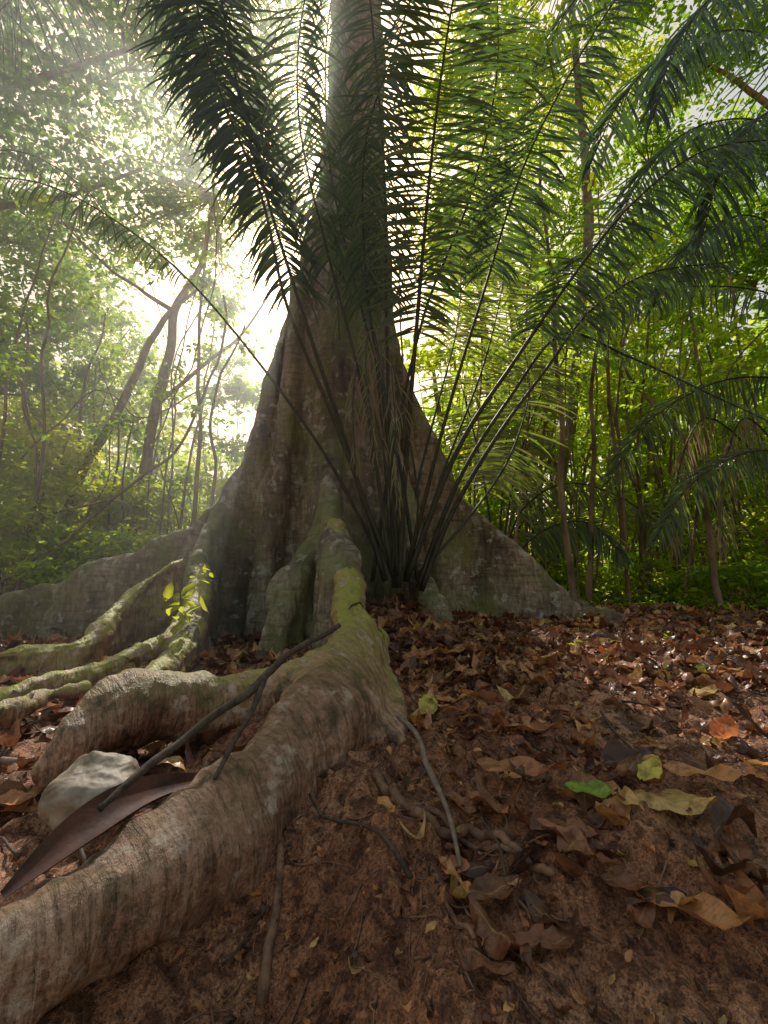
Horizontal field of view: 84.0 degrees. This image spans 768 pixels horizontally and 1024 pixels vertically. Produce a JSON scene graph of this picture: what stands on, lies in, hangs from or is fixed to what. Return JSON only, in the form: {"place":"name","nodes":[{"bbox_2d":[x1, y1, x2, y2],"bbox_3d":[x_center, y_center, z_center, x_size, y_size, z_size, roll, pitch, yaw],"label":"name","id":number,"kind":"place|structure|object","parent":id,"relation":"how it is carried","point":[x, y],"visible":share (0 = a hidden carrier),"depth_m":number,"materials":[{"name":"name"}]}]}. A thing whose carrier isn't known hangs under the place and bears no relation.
{"place":"outdoors","nodes":[
{"label":"outdoors","id":0,"kind":"place"},
{"bbox_2d":[0,591,767,1023],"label":"ground","id":1,"kind":"structure","parent":0,"point":[150,985],"depth_m":0.84,"materials":[{"name":"soil"}]},
{"bbox_2d":[0,785,41,804],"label":"fallen leaf","id":2,"kind":"object","parent":1,"relation":"on","point":[22,797],"visible":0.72,"depth_m":1.26,"materials":[{"name":"brown plant"}]},
{"bbox_2d":[33,702,63,713],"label":"fallen leaf","id":3,"kind":"object","parent":1,"relation":"on","point":[50,704],"visible":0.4,"depth_m":1.95,"materials":[{"name":"brown plant"}]},
{"bbox_2d":[37,751,139,830],"bbox_3d":[-0.799,0.791,1.180,0.248,0.190,0.199,20,-1,-13],"label":"stone","id":4,"kind":"object","parent":1,"relation":"on","point":[80,781],"visible":0.52,"depth_m":1.13,"materials":[{"name":"grey stone"}]},
{"bbox_2d":[0,235,196,582],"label":"slender forest tree","id":5,"kind":"object","parent":1,"relation":"on","point":[77,314],"visible":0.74,"depth_m":9.76,"materials":[{"name":"green plant"}]},
{"bbox_2d":[0,0,226,257],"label":"attalea palm","id":6,"kind":"object","parent":1,"relation":"on","point":[70,39],"visible":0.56,"depth_m":5.35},
{"bbox_2d":[0,367,261,595],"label":"understory shrubs","id":7,"kind":"object","parent":1,"relation":"on","point":[67,559],"visible":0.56,"depth_m":7.90,"materials":[{"name":"green plant"}]},
{"bbox_2d":[0,134,269,541],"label":"slender forest tree","id":8,"kind":"object","parent":1,"relation":"on","point":[173,210],"visible":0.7,"depth_m":10.92,"materials":[{"name":"green plant"}]},
{"bbox_2d":[0,0,331,276],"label":"overstory tree","id":9,"kind":"object","parent":1,"relation":"on","point":[25,80],"visible":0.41,"depth_m":9.41,"materials":[{"name":"green plant"}]},
{"bbox_2d":[0,172,692,588],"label":"lianas","id":10,"kind":"object","parent":1,"relation":"on","point":[204,396],"visible":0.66,"depth_m":6.85,"materials":[{"name":"brown plant"}]},
{"bbox_2d":[0,0,759,1023],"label":"buttress root tree","id":11,"kind":"object","parent":1,"relation":"on","point":[276,540],"visible":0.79,"depth_m":2.50,"materials":[{"name":"brown plant"}]},
{"bbox_2d":[0,773,196,897],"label":"palm spathe","id":12,"kind":"object","parent":11,"relation":"on","point":[86,823],"visible":0.83,"depth_m":0.91},
{"bbox_2d":[162,564,213,623],"bbox_3d":[-1.439,0.621,3.300,0.334,0.459,0.702,0,-10,0],"label":"vine sprig","id":13,"kind":"object","parent":11,"relation":"on","point":[188,590],"visible":1,"depth_m":3.11,"materials":[{"name":"yellow plant"}]},
{"bbox_2d":[97,623,340,811],"bbox_3d":[-0.369,0.516,1.226,0.147,0.331,0.774,-6,-11,29],"label":"fallen stick","id":14,"kind":"object","parent":11,"relation":"on","point":[258,684],"visible":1,"depth_m":1.13,"materials":[{"name":"brown wood"}]},
{"bbox_2d":[0,0,767,591],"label":"attalea palm","id":15,"kind":"object","parent":1,"relation":"on","point":[260,150],"visible":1,"depth_m":3.67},
{"bbox_2d":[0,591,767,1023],"bbox_3d":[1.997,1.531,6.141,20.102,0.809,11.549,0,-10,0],"label":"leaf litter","id":16,"kind":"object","parent":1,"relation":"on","point":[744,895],"visible":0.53,"depth_m":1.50,"materials":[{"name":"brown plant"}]},
{"bbox_2d":[0,691,34,765],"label":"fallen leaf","id":17,"kind":"object","parent":16,"relation":"on","point":[4,760],"visible":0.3,"depth_m":1.47,"materials":[{"name":"plant"}]},
{"bbox_2d":[402,649,432,658],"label":"fallen leaf","id":18,"kind":"object","parent":16,"relation":"on","point":[425,653],"visible":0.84,"depth_m":2.54,"materials":[{"name":"brown plant"}]},
{"bbox_2d":[395,712,461,867],"bbox_3d":[0.114,0.661,1.074,0.047,0.200,0.388,3,-11,-18],"label":"fallen stick","id":19,"kind":"object","parent":16,"relation":"on","point":[403,720],"visible":1,"depth_m":1.06,"materials":[{"name":"grey wood"}]},
{"bbox_2d":[444,742,466,758],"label":"fallen leaf","id":20,"kind":"object","parent":16,"relation":"on","point":[458,750],"visible":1,"depth_m":1.20,"materials":[{"name":"brown plant"}]},
{"bbox_2d":[442,645,470,652],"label":"fallen leaf","id":21,"kind":"object","parent":16,"relation":"on","point":[457,650],"visible":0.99,"depth_m":2.60,"materials":[{"name":"brown plant"}]},
{"bbox_2d":[477,756,566,775],"bbox_3d":[0.349,0.647,1.090,0.217,0.045,0.078,0,-10,0],"label":"fallen leaf","id":22,"kind":"object","parent":16,"relation":"on","point":[533,767],"visible":1,"depth_m":1.10,"materials":[{"name":"brown plant"}]},
{"bbox_2d":[520,670,548,679],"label":"fallen leaf","id":23,"kind":"object","parent":16,"relation":"on","point":[533,674],"visible":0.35,"depth_m":2.10,"materials":[{"name":"brown plant"}]},
{"bbox_2d":[557,828,587,852],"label":"fallen leaf","id":24,"kind":"object","parent":16,"relation":"on","point":[571,844],"visible":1,"depth_m":0.84,"materials":[{"name":"brown plant"}]},
{"bbox_2d":[564,780,618,797],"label":"fallen leaf","id":25,"kind":"object","parent":16,"relation":"on","point":[598,788],"visible":1,"depth_m":1.00,"materials":[{"name":"green plant"}]},
{"bbox_2d":[599,659,639,665],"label":"fallen leaf","id":26,"kind":"object","parent":16,"relation":"on","point":[622,662],"visible":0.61,"depth_m":2.32,"materials":[{"name":"brown plant"}]},
{"bbox_2d":[603,739,638,765],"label":"fallen leaf","id":27,"kind":"object","parent":16,"relation":"on","point":[617,750],"visible":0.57,"depth_m":1.19,"materials":[{"name":"grey plant"}]},
{"bbox_2d":[633,788,716,814],"bbox_3d":[0.664,0.656,0.981,0.169,0.036,0.087,-5,-11,27],"label":"fallen leaf","id":28,"kind":"object","parent":16,"relation":"on","point":[678,801],"visible":0.91,"depth_m":0.97,"materials":[{"name":"plant"}]},
{"bbox_2d":[635,890,755,930],"bbox_3d":[0.536,0.689,0.744,0.171,0.037,0.067,-7,-12,34],"label":"fallen leaf","id":29,"kind":"object","parent":16,"relation":"on","point":[711,910],"visible":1,"depth_m":0.73,"materials":[{"name":"brown plant"}]},
{"bbox_2d":[688,684,717,695],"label":"fallen leaf","id":30,"kind":"object","parent":16,"relation":"on","point":[709,689],"visible":0.91,"depth_m":1.81,"materials":[{"name":"yellow plant"}]},
{"bbox_2d":[708,715,738,739],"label":"fallen leaf","id":31,"kind":"object","parent":16,"relation":"on","point":[723,727],"visible":1,"depth_m":1.32,"materials":[{"name":"orange plant"}]},
{"bbox_2d":[712,662,745,672],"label":"fallen leaf","id":32,"kind":"object","parent":16,"relation":"on","point":[722,669],"visible":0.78,"depth_m":2.13,"materials":[{"name":"brown plant"}]},
{"bbox_2d":[720,830,752,862],"bbox_3d":[0.724,0.691,0.879,0.062,0.023,0.091,0,-10,0],"label":"fallen leaf","id":33,"kind":"object","parent":16,"relation":"on","point":[739,848],"visible":0.96,"depth_m":0.88,"materials":[{"name":"brown plant"}]},
{"bbox_2d":[743,759,767,765],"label":"fallen leaf","id":34,"kind":"object","parent":16,"relation":"on","point":[754,762],"visible":1,"depth_m":1.14,"materials":[{"name":"plant"}]},
{"bbox_2d":[0,108,767,608],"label":"forest saplings","id":35,"kind":"object","parent":1,"relation":"on","point":[644,348],"visible":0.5,"depth_m":7.62,"materials":[{"name":"green plant"}]},
{"bbox_2d":[0,189,767,596],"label":"distant forest","id":36,"kind":"object","parent":1,"relation":"on","point":[458,395],"visible":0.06,"depth_m":14.95,"materials":[{"name":"green plant"}]},
{"bbox_2d":[0,611,767,966],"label":"twig litter","id":37,"kind":"object","parent":1,"relation":"on","point":[322,815],"visible":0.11,"depth_m":1.02,"materials":[{"name":"brown plant"}]},
{"bbox_2d":[377,796,394,811],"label":"fallen leaf","id":38,"kind":"object","parent":1,"relation":"on","point":[387,804],"visible":1,"depth_m":0.97,"materials":[{"name":"yellow plant"}]},
{"bbox_2d":[418,694,437,714],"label":"fallen leaf","id":39,"kind":"object","parent":1,"relation":"on","point":[426,701],"visible":0.94,"depth_m":1.54,"materials":[{"name":"green plant"}]},
{"bbox_2d":[438,853,470,892],"bbox_3d":[0.142,0.728,0.859,0.024,0.021,0.120,4,-11,-22],"label":"fallen leaf","id":40,"kind":"object","parent":1,"relation":"on","point":[451,869],"visible":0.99,"depth_m":0.87,"materials":[{"name":"brown plant"}]},
{"bbox_2d":[441,703,470,712],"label":"fallen leaf","id":41,"kind":"object","parent":1,"relation":"on","point":[448,709],"visible":1,"depth_m":1.44,"materials":[{"name":"brown plant"}]},
{"bbox_2d":[465,789,509,812],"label":"fallen leaf","id":42,"kind":"object","parent":1,"relation":"on","point":[473,795],"visible":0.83,"depth_m":0.99,"materials":[{"name":"brown plant"}]},
{"bbox_2d":[469,872,519,899],"bbox_3d":[0.207,0.703,0.801,0.075,0.026,0.075,-7,-12,36],"label":"fallen leaf","id":43,"kind":"object","parent":1,"relation":"on","point":[487,885],"visible":1,"depth_m":0.81,"materials":[{"name":"brown plant"}]},
{"bbox_2d":[497,719,562,732],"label":"fallen leaf","id":44,"kind":"object","parent":1,"relation":"on","point":[531,726],"visible":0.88,"depth_m":1.36,"materials":[{"name":"brown plant"}]},
{"bbox_2d":[394,0,713,574],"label":"vine covered tree","id":45,"kind":"object","parent":1,"relation":"on","point":[649,148],"visible":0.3,"depth_m":12.71,"materials":[{"name":"green plant"}]},
{"bbox_2d":[416,258,694,576],"bbox_3d":[2.826,-2.148,7.588,4.698,6.908,2.259,0,-10,0],"label":"understory palm","id":46,"kind":"object","parent":1,"relation":"on","point":[552,539],"visible":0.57,"depth_m":6.95,"materials":[{"name":"green plant"}]},
{"bbox_2d":[539,925,578,948],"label":"fallen leaf","id":47,"kind":"object","parent":1,"relation":"on","point":[552,937],"visible":1,"depth_m":0.71,"materials":[{"name":"brown plant"}]},
{"bbox_2d":[546,705,581,711],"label":"fallen leaf","id":48,"kind":"object","parent":1,"relation":"on","point":[564,708],"visible":1,"depth_m":1.50,"materials":[{"name":"brown plant"}]},
{"bbox_2d":[398,224,767,608],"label":"understory shrubs","id":49,"kind":"object","parent":1,"relation":"on","point":[757,570],"visible":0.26,"depth_m":7.87,"materials":[{"name":"green plant"}]},
{"bbox_2d":[473,588,767,646],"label":"seedlings","id":50,"kind":"object","parent":1,"relation":"on","point":[652,596],"visible":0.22,"depth_m":5.83,"materials":[{"name":"green plant"}]},
{"bbox_2d":[601,871,648,890],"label":"fallen leaf","id":51,"kind":"object","parent":1,"relation":"on","point":[625,880],"visible":1,"depth_m":0.81,"materials":[{"name":"brown plant"}]},
{"bbox_2d":[530,0,767,566],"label":"attalea palm","id":52,"kind":"object","parent":1,"relation":"on","point":[655,93],"visible":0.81,"depth_m":4.70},
{"bbox_2d":[637,756,662,780],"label":"fallen leaf","id":53,"kind":"object","parent":1,"relation":"on","point":[650,768],"visible":1,"depth_m":1.03,"materials":[{"name":"yellow plant"}]},
{"bbox_2d":[555,0,767,318],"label":"overstory tree","id":54,"kind":"object","parent":1,"relation":"on","point":[714,72],"visible":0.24,"depth_m":10.74,"materials":[{"name":"green plant"}]},
{"bbox_2d":[662,760,742,780],"bbox_3d":[0.776,0.631,1.046,0.053,0.049,0.167,8,-13,-37],"label":"fallen leaf","id":55,"kind":"object","parent":1,"relation":"on","point":[722,772],"visible":0.97,"depth_m":1.04,"materials":[{"name":"brown plant"}]},
{"bbox_2d":[0,0,767,562],"label":"sky","id":56,"kind":"structure","parent":0,"point":[260,327],"materials":[{"name":"white"}]}
]}

